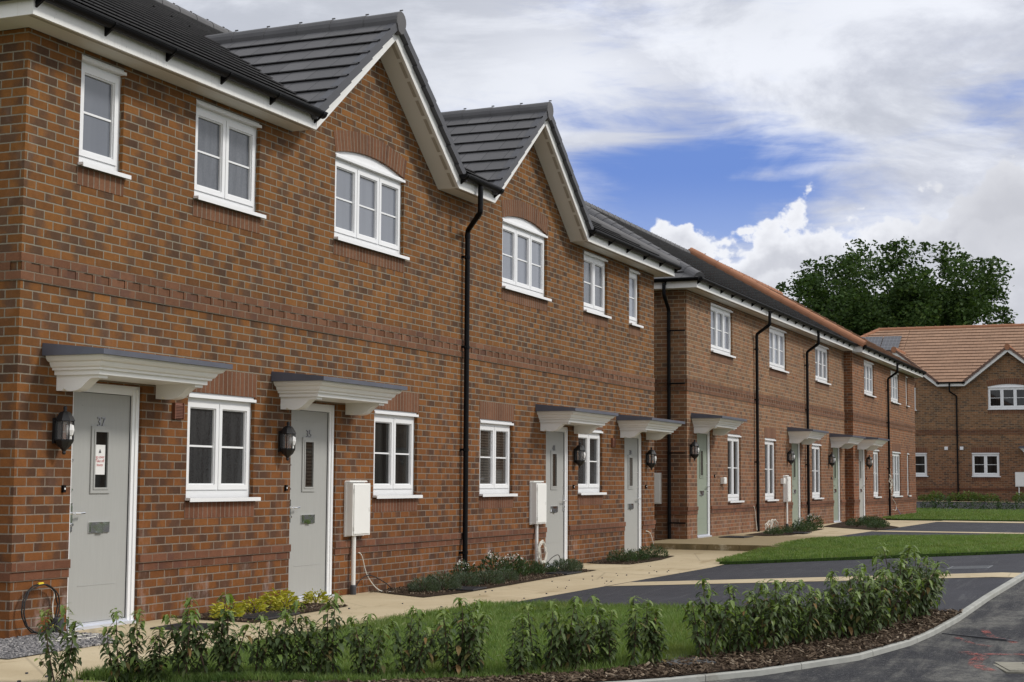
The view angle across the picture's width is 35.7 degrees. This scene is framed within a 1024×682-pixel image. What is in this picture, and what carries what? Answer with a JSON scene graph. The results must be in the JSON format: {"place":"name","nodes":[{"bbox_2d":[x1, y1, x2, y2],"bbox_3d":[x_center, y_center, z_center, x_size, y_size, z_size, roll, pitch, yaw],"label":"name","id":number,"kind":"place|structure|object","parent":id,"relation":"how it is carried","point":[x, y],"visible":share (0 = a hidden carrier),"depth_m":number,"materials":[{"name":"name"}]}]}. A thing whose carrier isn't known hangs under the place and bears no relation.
{"place":"outdoors","nodes":[
{"label":"outdoors","id":0,"kind":"place"},
{"bbox_2d":[0,632,113,658],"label":"gravel","id":1,"kind":"structure","parent":0,"point":[34,646],"depth_m":12.03,"materials":[{"name":"grey gravel"}]},
{"bbox_2d":[21,582,59,633],"bbox_3d":[-3.776,2.144,12.748,0.056,0.412,0.461,-2,-5,23],"label":"cable coil","id":2,"kind":"object","parent":1,"relation":"on","point":[23,609],"visible":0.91,"depth_m":12.70,"materials":[{"name":"black plastic"}]},
{"bbox_2d":[50,677,104,681],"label":"path","id":3,"kind":"structure","parent":0,"point":[70,680],"depth_m":9.95,"materials":[{"name":"beige concrete"}]},
{"bbox_2d":[34,603,84,681],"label":"laurel shrub","id":4,"kind":"object","parent":3,"relation":"on","point":[69,651],"visible":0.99,"depth_m":9.88,"materials":[{"name":"green plant"}]},
{"bbox_2d":[180,603,343,621],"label":"bed soil","id":5,"kind":"structure","parent":0,"point":[250,620],"depth_m":14.72,"materials":[{"name":"brown soil"}]},
{"bbox_2d":[209,599,244,617],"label":"golden shrub","id":6,"kind":"object","parent":5,"relation":"on","point":[238,609],"visible":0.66,"depth_m":14.32,"materials":[{"name":"yellow plant"}]},
{"bbox_2d":[241,596,268,612],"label":"golden shrub","id":7,"kind":"object","parent":5,"relation":"on","point":[252,605],"visible":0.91,"depth_m":14.91,"materials":[{"name":"yellow plant"}]},
{"bbox_2d":[269,592,299,610],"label":"golden shrub","id":8,"kind":"object","parent":5,"relation":"on","point":[279,601],"visible":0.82,"depth_m":15.20,"materials":[{"name":"yellow plant"}]},
{"bbox_2d":[0,549,748,681],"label":"path","id":9,"kind":"structure","parent":0,"point":[377,604],"depth_m":16.78,"materials":[{"name":"beige concrete"}]},
{"bbox_2d":[100,566,834,681],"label":"terrain","id":10,"kind":"structure","parent":0,"point":[592,681],"depth_m":11.80,"materials":[{"name":"green plant"}]},
{"bbox_2d":[0,0,684,638],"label":"brick house","id":11,"kind":"structure","parent":10,"relation":"on","point":[300,308],"depth_m":16.69,"materials":[{"name":"brown brick"}]},
{"bbox_2d":[66,383,139,631],"bbox_3d":[-3.530,1.416,13.673,0.126,2.092,0.970,-2,-5,23],"label":"door","id":12,"kind":"structure","parent":11,"relation":"in","point":[103,508],"depth_m":13.70,"materials":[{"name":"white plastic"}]},
{"bbox_2d":[95,445,104,474],"bbox_3d":[-3.543,1.021,13.669,0.002,0.255,0.138,-2,-5,23],"label":"paper notice","id":13,"kind":"object","parent":12,"relation":"attached to","point":[100,461],"visible":1,"depth_m":13.67,"materials":[{"name":"white paper"}]},
{"bbox_2d":[78,54,130,179],"bbox_3d":[-3.562,-1.935,13.789,0.168,0.976,0.667,-2,-5,23],"label":"window","id":14,"kind":"structure","parent":11,"relation":"in","point":[100,81],"depth_m":13.81,"materials":[{"name":"white plastic"}]},
{"bbox_2d":[185,392,260,501],"bbox_3d":[-2.815,1.033,15.352,0.168,1.026,1.227,-2,-5,23],"label":"window","id":15,"kind":"structure","parent":11,"relation":"in","point":[218,426],"depth_m":15.32,"materials":[{"name":"white plastic"}]},
{"bbox_2d":[193,99,265,218],"bbox_3d":[-2.795,-1.771,15.607,0.168,0.976,1.207,-2,-5,23],"label":"window","id":16,"kind":"structure","parent":11,"relation":"in","point":[225,141],"depth_m":15.58,"materials":[{"name":"white plastic"}]},
{"bbox_2d":[288,403,333,600],"bbox_3d":[-2.157,1.710,16.928,0.126,2.092,0.970,-2,-5,23],"label":"door","id":17,"kind":"structure","parent":11,"relation":"in","point":[312,460],"depth_m":16.98,"materials":[{"name":"white plastic"}]},
{"bbox_2d":[334,152,409,259],"bbox_3d":[-1.642,-1.581,18.344,0.168,1.091,1.757,-2,-5,23],"label":"window","id":18,"kind":"structure","parent":11,"relation":"in","point":[367,192],"depth_m":18.34,"materials":[{"name":"white plastic"}]},
{"bbox_2d":[373,409,422,498],"bbox_3d":[-1.382,1.339,18.749,0.168,1.026,1.187,-2,-5,23],"label":"window","id":19,"kind":"structure","parent":11,"relation":"in","point":[393,430],"depth_m":18.73,"materials":[{"name":"white plastic"}]},
{"bbox_2d":[479,419,517,496],"bbox_3d":[-0.224,1.587,21.495,0.168,1.026,1.187,-2,-5,23],"label":"window","id":20,"kind":"structure","parent":11,"relation":"in","point":[494,434],"depth_m":21.48,"materials":[{"name":"white plastic"}]},
{"bbox_2d":[502,216,551,301],"bbox_3d":[0.174,-1.193,22.650,0.168,1.091,1.737,-2,-5,23],"label":"window","id":21,"kind":"structure","parent":11,"relation":"in","point":[522,241],"depth_m":22.67,"materials":[{"name":"white plastic"}]},
{"bbox_2d":[545,427,567,567],"bbox_3d":[0.634,2.307,23.544,0.126,2.092,0.970,-2,-5,23],"label":"door","id":22,"kind":"structure","parent":11,"relation":"in","point":[556,441],"depth_m":23.63,"materials":[{"name":"white plastic"}]},
{"bbox_2d":[578,430,606,494],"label":"window","id":23,"kind":"structure","parent":11,"relation":"in","point":[589,472],"depth_m":25.00,"materials":[{"name":"white plastic"}]},
{"bbox_2d":[583,251,611,318],"bbox_3d":[1.318,-0.891,25.359,0.168,0.976,1.167,-2,-5,23],"label":"window","id":24,"kind":"structure","parent":11,"relation":"in","point":[594,265],"depth_m":25.36,"materials":[{"name":"white plastic"}]},
{"bbox_2d":[624,434,640,553],"bbox_3d":[2.009,2.601,26.804,0.126,2.092,0.970,-2,-5,23],"label":"door","id":25,"kind":"structure","parent":11,"relation":"in","point":[632,446],"depth_m":26.88,"materials":[{"name":"white plastic"}]},
{"bbox_2d":[629,268,643,327],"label":"window","id":26,"kind":"structure","parent":11,"relation":"in","point":[633,274],"depth_m":27.22,"materials":[{"name":"white plastic"}]},
{"bbox_2d":[651,543,783,550],"bbox_3d":[3.464,3.667,27.613,2.496,0.303,1.000,-2,-5,23],"label":"step edging","id":27,"kind":"object","parent":10,"relation":"on","point":[708,547],"visible":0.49,"depth_m":27.16,"materials":[{"name":"grey concrete"}]},
{"bbox_2d":[584,201,865,540],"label":"brick house","id":28,"kind":"structure","parent":10,"relation":"on","point":[753,399],"depth_m":33.64,"materials":[{"name":"brown brick"}]},
{"bbox_2d":[697,432,711,537],"bbox_3d":[3.675,2.758,30.769,0.126,2.092,0.970,-2,-5,23],"label":"door","id":29,"kind":"structure","parent":28,"relation":"in","point":[703,440],"depth_m":30.88,"materials":[{"name":"green plastic"}]},
{"bbox_2d":[711,303,735,357],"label":"window","id":30,"kind":"structure","parent":28,"relation":"in","point":[720,316],"depth_m":32.38,"materials":[{"name":"white plastic"}]},
{"bbox_2d":[728,434,744,502],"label":"window","id":31,"kind":"structure","parent":28,"relation":"in","point":[733,440],"depth_m":32.90,"materials":[{"name":"white plastic"}]},
{"bbox_2d":[765,438,778,500],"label":"window","id":32,"kind":"structure","parent":28,"relation":"in","point":[769,443],"depth_m":35.77,"materials":[{"name":"white plastic"}]},
{"bbox_2d":[769,325,788,372],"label":"window","id":33,"kind":"structure","parent":28,"relation":"in","point":[776,336],"depth_m":36.85,"materials":[{"name":"white plastic"}]},
{"bbox_2d":[792,443,799,526],"bbox_3d":[6.781,3.423,38.134,0.126,2.092,0.970,-2,-5,23],"label":"door","id":34,"kind":"structure","parent":28,"relation":"in","point":[795,447],"depth_m":38.30,"materials":[{"name":"green plastic"}]},
{"bbox_2d":[812,443,823,498],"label":"window","id":35,"kind":"structure","parent":28,"relation":"in","point":[815,447],"depth_m":40.33,"materials":[{"name":"white plastic"}]},
{"bbox_2d":[815,343,830,384],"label":"window","id":36,"kind":"structure","parent":28,"relation":"in","point":[820,351],"depth_m":41.39,"materials":[{"name":"white plastic"}]},
{"bbox_2d":[833,447,840,522],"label":"door","id":37,"kind":"structure","parent":28,"relation":"in","point":[836,473],"depth_m":42.77,"materials":[{"name":"green plastic"}]},
{"bbox_2d":[660,247,926,521],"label":"brick house","id":38,"kind":"structure","parent":10,"relation":"on","point":[879,398],"depth_m":46.83,"materials":[{"name":"brick"}]},
{"bbox_2d":[859,449,864,519],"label":"door","id":39,"kind":"structure","parent":38,"relation":"in","point":[861,452],"depth_m":44.96,"materials":[{"name":"green plastic"}]},
{"bbox_2d":[864,360,875,397],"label":"window","id":40,"kind":"structure","parent":38,"relation":"in","point":[868,385],"depth_m":46.33,"materials":[{"name":"white plastic"}]},
{"bbox_2d":[892,451,902,496],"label":"window","id":41,"kind":"structure","parent":38,"relation":"in","point":[895,455],"depth_m":50.37,"materials":[{"name":"white plastic"}]},
{"bbox_2d":[603,572,1023,681],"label":"kerb","id":42,"kind":"structure","parent":10,"relation":"on","point":[946,624],"depth_m":11.53,"materials":[{"name":"concrete"}]},
{"bbox_2d":[775,236,1018,335],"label":"oak tree","id":43,"kind":"object","parent":10,"relation":"on","point":[910,298],"visible":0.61,"depth_m":88.48,"materials":[{"name":"green plant"}]},
{"bbox_2d":[861,323,1023,502],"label":"brick house","id":44,"kind":"structure","parent":10,"relation":"on","point":[969,406],"depth_m":67.94,"materials":[{"name":"brick"}]},
{"bbox_2d":[915,453,927,476],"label":"window","id":45,"kind":"structure","parent":44,"relation":"in","point":[921,458],"depth_m":68.38,"materials":[{"name":"white plastic"}]},
{"bbox_2d":[972,453,1000,476],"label":"window","id":46,"kind":"structure","parent":44,"relation":"in","point":[983,464],"depth_m":67.33,"materials":[{"name":"white plastic"}]},
{"bbox_2d":[988,384,1023,409],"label":"window","id":47,"kind":"structure","parent":44,"relation":"in","point":[1001,396],"depth_m":67.25,"materials":[{"name":"white plastic"}]},
{"bbox_2d":[76,598,861,681],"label":"lawn","id":48,"kind":"structure","parent":0,"point":[401,620],"depth_m":11.94,"materials":[{"name":"green plant"}]},
{"bbox_2d":[98,608,144,681],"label":"laurel shrub","id":49,"kind":"object","parent":48,"relation":"on","point":[115,660],"visible":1,"depth_m":9.89,"materials":[{"name":"green plant"}]},
{"bbox_2d":[121,620,166,681],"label":"laurel shrub","id":50,"kind":"object","parent":48,"relation":"on","point":[137,667],"visible":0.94,"depth_m":9.97,"materials":[{"name":"green plant"}]},
{"bbox_2d":[141,632,174,681],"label":"laurel shrub","id":51,"kind":"object","parent":48,"relation":"on","point":[159,664],"visible":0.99,"depth_m":9.90,"materials":[{"name":"green plant"}]},
{"bbox_2d":[160,595,221,681],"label":"laurel shrub","id":52,"kind":"object","parent":48,"relation":"on","point":[182,654],"visible":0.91,"depth_m":10.01,"materials":[{"name":"green plant"}]},
{"bbox_2d":[182,591,257,678],"bbox_3d":[-1.866,1.887,10.016,0.452,0.622,0.404,2,-5,-21],"label":"laurel shrub","id":53,"kind":"object","parent":48,"relation":"on","point":[231,666],"visible":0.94,"depth_m":9.99,"materials":[{"name":"green plant"}]},
{"bbox_2d":[209,611,242,671],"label":"laurel shrub","id":54,"kind":"object","parent":48,"relation":"on","point":[225,647],"visible":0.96,"depth_m":10.03,"materials":[{"name":"green plant"}]},
{"bbox_2d":[244,615,275,671],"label":"laurel shrub","id":55,"kind":"object","parent":48,"relation":"on","point":[260,654],"visible":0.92,"depth_m":10.04,"materials":[{"name":"green plant"}]},
{"bbox_2d":[261,607,297,673],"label":"laurel shrub","id":56,"kind":"object","parent":48,"relation":"on","point":[274,650],"visible":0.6,"depth_m":10.10,"materials":[{"name":"green plant"}]},
{"bbox_2d":[262,598,321,674],"bbox_3d":[-1.378,1.932,10.128,0.389,0.578,0.390,3,-6,-27],"label":"laurel shrub","id":57,"kind":"object","parent":48,"relation":"on","point":[286,644],"visible":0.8,"depth_m":10.09,"materials":[{"name":"green plant"}]},
{"bbox_2d":[282,616,338,675],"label":"laurel shrub","id":58,"kind":"object","parent":48,"relation":"on","point":[317,665],"visible":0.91,"depth_m":10.09,"materials":[{"name":"green plant"}]},
{"bbox_2d":[312,591,349,676],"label":"laurel shrub","id":59,"kind":"object","parent":48,"relation":"on","point":[328,663],"visible":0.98,"depth_m":10.10,"materials":[{"name":"green plant"}]},
{"bbox_2d":[341,613,393,677],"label":"laurel shrub","id":60,"kind":"object","parent":48,"relation":"on","point":[361,659],"visible":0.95,"depth_m":10.15,"materials":[{"name":"green plant"}]},
{"bbox_2d":[386,606,445,677],"bbox_3d":[-0.603,1.976,10.259,0.390,0.506,0.346,-2,-6,28],"label":"laurel shrub","id":61,"kind":"object","parent":48,"relation":"on","point":[418,661],"visible":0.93,"depth_m":10.25,"materials":[{"name":"green plant"}]},
{"bbox_2d":[428,597,492,676],"bbox_3d":[-0.344,1.957,10.352,0.395,0.571,0.459,2,-5,-14],"label":"laurel shrub","id":62,"kind":"object","parent":48,"relation":"on","point":[458,663],"visible":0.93,"depth_m":10.30,"materials":[{"name":"green plant"}]},
{"bbox_2d":[459,608,493,674],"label":"laurel shrub","id":63,"kind":"object","parent":48,"relation":"on","point":[480,659],"visible":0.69,"depth_m":10.43,"materials":[{"name":"green plant"}]},
{"bbox_2d":[495,614,536,674],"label":"laurel shrub","id":64,"kind":"object","parent":48,"relation":"on","point":[518,662],"visible":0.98,"depth_m":10.44,"materials":[{"name":"green plant"}]},
{"bbox_2d":[521,599,569,673],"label":"laurel shrub","id":65,"kind":"object","parent":48,"relation":"on","point":[554,655],"visible":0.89,"depth_m":10.57,"materials":[{"name":"green plant"}]},
{"bbox_2d":[543,595,601,670],"bbox_3d":[0.407,2.003,10.704,0.362,0.578,0.444,2,-5,-14],"label":"laurel shrub","id":66,"kind":"object","parent":48,"relation":"on","point":[583,640],"visible":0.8,"depth_m":10.67,"materials":[{"name":"green plant"}]},
{"bbox_2d":[553,600,604,669],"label":"laurel shrub","id":67,"kind":"object","parent":48,"relation":"on","point":[585,657],"visible":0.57,"depth_m":10.78,"materials":[{"name":"green plant"}]},
{"bbox_2d":[569,594,623,666],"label":"laurel shrub","id":68,"kind":"object","parent":48,"relation":"on","point":[605,647],"visible":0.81,"depth_m":10.86,"materials":[{"name":"green plant"}]},
{"bbox_2d":[382,570,592,596],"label":"bed soil","id":69,"kind":"structure","parent":0,"point":[452,591],"depth_m":18.38,"materials":[{"name":"brown soil"}]},
{"bbox_2d":[171,560,638,620],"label":"bark mulch","id":70,"kind":"object","parent":69,"relation":"on","point":[320,606],"visible":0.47,"depth_m":17.83,"materials":[{"name":"brown wood"}]},
{"bbox_2d":[407,576,440,591],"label":"lavender shrub","id":71,"kind":"object","parent":69,"relation":"on","point":[429,584],"visible":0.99,"depth_m":17.85,"materials":[{"name":"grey plant"}]},
{"bbox_2d":[421,570,461,589],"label":"lavender shrub","id":72,"kind":"object","parent":69,"relation":"on","point":[446,581],"visible":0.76,"depth_m":18.13,"materials":[{"name":"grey plant"}]},
{"bbox_2d":[470,569,505,583],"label":"lavender shrub","id":73,"kind":"object","parent":69,"relation":"on","point":[493,576],"visible":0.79,"depth_m":19.24,"materials":[{"name":"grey plant"}]},
{"bbox_2d":[477,551,512,575],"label":"flowering shrub","id":74,"kind":"object","parent":69,"relation":"on","point":[495,558],"visible":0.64,"depth_m":20.23,"materials":[{"name":"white plant"}]},
{"bbox_2d":[500,553,529,576],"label":"flowering shrub","id":75,"kind":"object","parent":69,"relation":"on","point":[518,566],"visible":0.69,"depth_m":20.71,"materials":[{"name":"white plant"}]},
{"bbox_2d":[211,608,962,681],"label":"bark mulch","id":76,"kind":"object","parent":0,"point":[586,675],"visible":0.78,"depth_m":11.19,"materials":[{"name":"brown wood"}]},
{"bbox_2d":[620,596,654,667],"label":"laurel shrub","id":77,"kind":"object","parent":76,"relation":"on","point":[637,637],"visible":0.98,"depth_m":10.91,"materials":[{"name":"green plant"}]},
{"bbox_2d":[636,599,663,664],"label":"laurel shrub","id":78,"kind":"object","parent":76,"relation":"on","point":[649,644],"visible":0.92,"depth_m":11.06,"materials":[{"name":"green plant"}]},
{"bbox_2d":[639,607,672,662],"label":"laurel shrub","id":79,"kind":"object","parent":76,"relation":"on","point":[664,646],"visible":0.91,"depth_m":11.09,"materials":[{"name":"green plant"}]},
{"bbox_2d":[677,576,738,657],"bbox_3d":[1.385,2.030,11.501,0.440,0.653,0.441,5,-8,-21],"label":"laurel shrub","id":80,"kind":"object","parent":76,"relation":"on","point":[705,642],"visible":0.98,"depth_m":11.46,"materials":[{"name":"green plant"}]},
{"bbox_2d":[707,583,755,654],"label":"laurel shrub","id":81,"kind":"object","parent":76,"relation":"on","point":[736,639],"visible":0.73,"depth_m":11.64,"materials":[{"name":"green plant"}]},
{"bbox_2d":[719,579,784,652],"bbox_3d":[1.785,2.062,11.733,0.424,0.628,0.423,12,-5,-37],"label":"laurel shrub","id":82,"kind":"object","parent":76,"relation":"on","point":[772,619],"visible":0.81,"depth_m":11.72,"materials":[{"name":"green plant"}]},
{"bbox_2d":[742,579,801,650],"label":"laurel shrub","id":83,"kind":"object","parent":76,"relation":"on","point":[775,636],"visible":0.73,"depth_m":11.88,"materials":[{"name":"green plant"}]},
{"bbox_2d":[753,583,806,648],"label":"laurel shrub","id":84,"kind":"object","parent":76,"relation":"on","point":[787,626],"visible":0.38,"depth_m":12.04,"materials":[{"name":"green plant"}]},
{"bbox_2d":[771,579,825,645],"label":"laurel shrub","id":85,"kind":"object","parent":76,"relation":"on","point":[809,621],"visible":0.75,"depth_m":12.22,"materials":[{"name":"green plant"}]},
{"bbox_2d":[793,585,832,641],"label":"laurel shrub","id":86,"kind":"object","parent":76,"relation":"on","point":[821,634],"visible":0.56,"depth_m":12.36,"materials":[{"name":"green plant"}]},
{"bbox_2d":[812,569,860,639],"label":"laurel shrub","id":87,"kind":"object","parent":76,"relation":"on","point":[850,606],"visible":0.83,"depth_m":12.50,"materials":[{"name":"green plant"}]},
{"bbox_2d":[824,567,878,637],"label":"laurel shrub","id":88,"kind":"object","parent":76,"relation":"on","point":[865,602],"visible":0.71,"depth_m":12.63,"materials":[{"name":"green plant"}]},
{"bbox_2d":[835,561,894,630],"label":"laurel shrub","id":89,"kind":"object","parent":76,"relation":"on","point":[881,575],"visible":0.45,"depth_m":13.00,"materials":[{"name":"green plant"}]},
{"bbox_2d":[847,574,891,636],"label":"laurel shrub","id":90,"kind":"object","parent":76,"relation":"on","point":[865,627],"visible":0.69,"depth_m":12.76,"materials":[{"name":"green plant"}]},
{"bbox_2d":[853,556,902,625],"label":"laurel shrub","id":91,"kind":"object","parent":76,"relation":"on","point":[898,579],"visible":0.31,"depth_m":13.43,"materials":[{"name":"green plant"}]},
{"bbox_2d":[852,569,911,629],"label":"laurel shrub","id":92,"kind":"object","parent":76,"relation":"on","point":[886,621],"visible":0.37,"depth_m":13.19,"materials":[{"name":"green plant"}]},
{"bbox_2d":[883,557,925,622],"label":"laurel shrub","id":93,"kind":"object","parent":76,"relation":"on","point":[913,593],"visible":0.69,"depth_m":13.56,"materials":[{"name":"green plant"}]},
{"bbox_2d":[873,542,947,620],"bbox_3d":[3.468,2.136,13.915,0.560,0.735,0.490,3,-5,-24],"label":"laurel shrub","id":94,"kind":"object","parent":76,"relation":"on","point":[903,557],"visible":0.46,"depth_m":13.89,"materials":[{"name":"green plant"}]},
{"bbox_2d":[896,555,945,615],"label":"laurel shrub","id":95,"kind":"object","parent":76,"relation":"on","point":[930,597],"visible":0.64,"depth_m":13.99,"materials":[{"name":"green plant"}]},
{"bbox_2d":[167,0,1023,324],"label":"sky","id":96,"kind":"structure","parent":0,"point":[761,138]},
{"bbox_2d":[587,555,671,563],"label":"bed soil","id":97,"kind":"structure","parent":0,"point":[660,557],"depth_m":24.96,"materials":[{"name":"brown soil"}]},
{"bbox_2d":[606,548,638,562],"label":"green shrub","id":98,"kind":"object","parent":97,"relation":"on","point":[626,556],"visible":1,"depth_m":24.57,"materials":[{"name":"green plant"}]},
{"bbox_2d":[513,553,1023,610],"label":"parking bay","id":99,"kind":"object","parent":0,"point":[962,593],"visible":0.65,"depth_m":18.55,"materials":[{"name":"grey asphalt"}]},
{"bbox_2d":[611,572,1020,585],"bbox_3d":[3.498,2.803,18.664,4.730,0.245,0.850,-2,-5,23],"label":"bay strip","id":100,"kind":"object","parent":99,"relation":"on","point":[971,575],"visible":0.72,"depth_m":18.79,"materials":[{"name":"beige concrete"}]},
{"bbox_2d":[654,520,936,545],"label":"path","id":101,"kind":"structure","parent":0,"point":[772,540],"depth_m":31.14,"materials":[{"name":"beige concrete"}]},
{"bbox_2d":[705,579,1023,681],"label":"road","id":102,"kind":"structure","parent":0,"point":[939,657],"depth_m":11.77,"materials":[{"name":"grey asphalt"}]},
{"bbox_2d":[994,662,1023,673],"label":"manhole cover","id":103,"kind":"object","parent":102,"relation":"on","point":[1012,667],"visible":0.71,"depth_m":11.27,"materials":[{"name":"concrete"}]},
{"bbox_2d":[716,533,1023,561],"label":"lawn grass","id":104,"kind":"structure","parent":0,"point":[831,546],"depth_m":25.71,"materials":[{"name":"green plant"}]},
{"bbox_2d":[719,550,1023,565],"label":"curb","id":105,"kind":"structure","parent":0,"point":[869,557],"depth_m":23.49,"materials":[{"name":"grey concrete"}]},
{"bbox_2d":[835,522,1023,536],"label":"parking bay","id":106,"kind":"object","parent":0,"point":[977,527],"visible":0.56,"depth_m":37.28,"materials":[{"name":"grey asphalt"}]},
{"bbox_2d":[883,507,1023,523],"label":"lawn grass","id":107,"kind":"structure","parent":0,"point":[963,514],"depth_m":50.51,"materials":[{"name":"green plant"}]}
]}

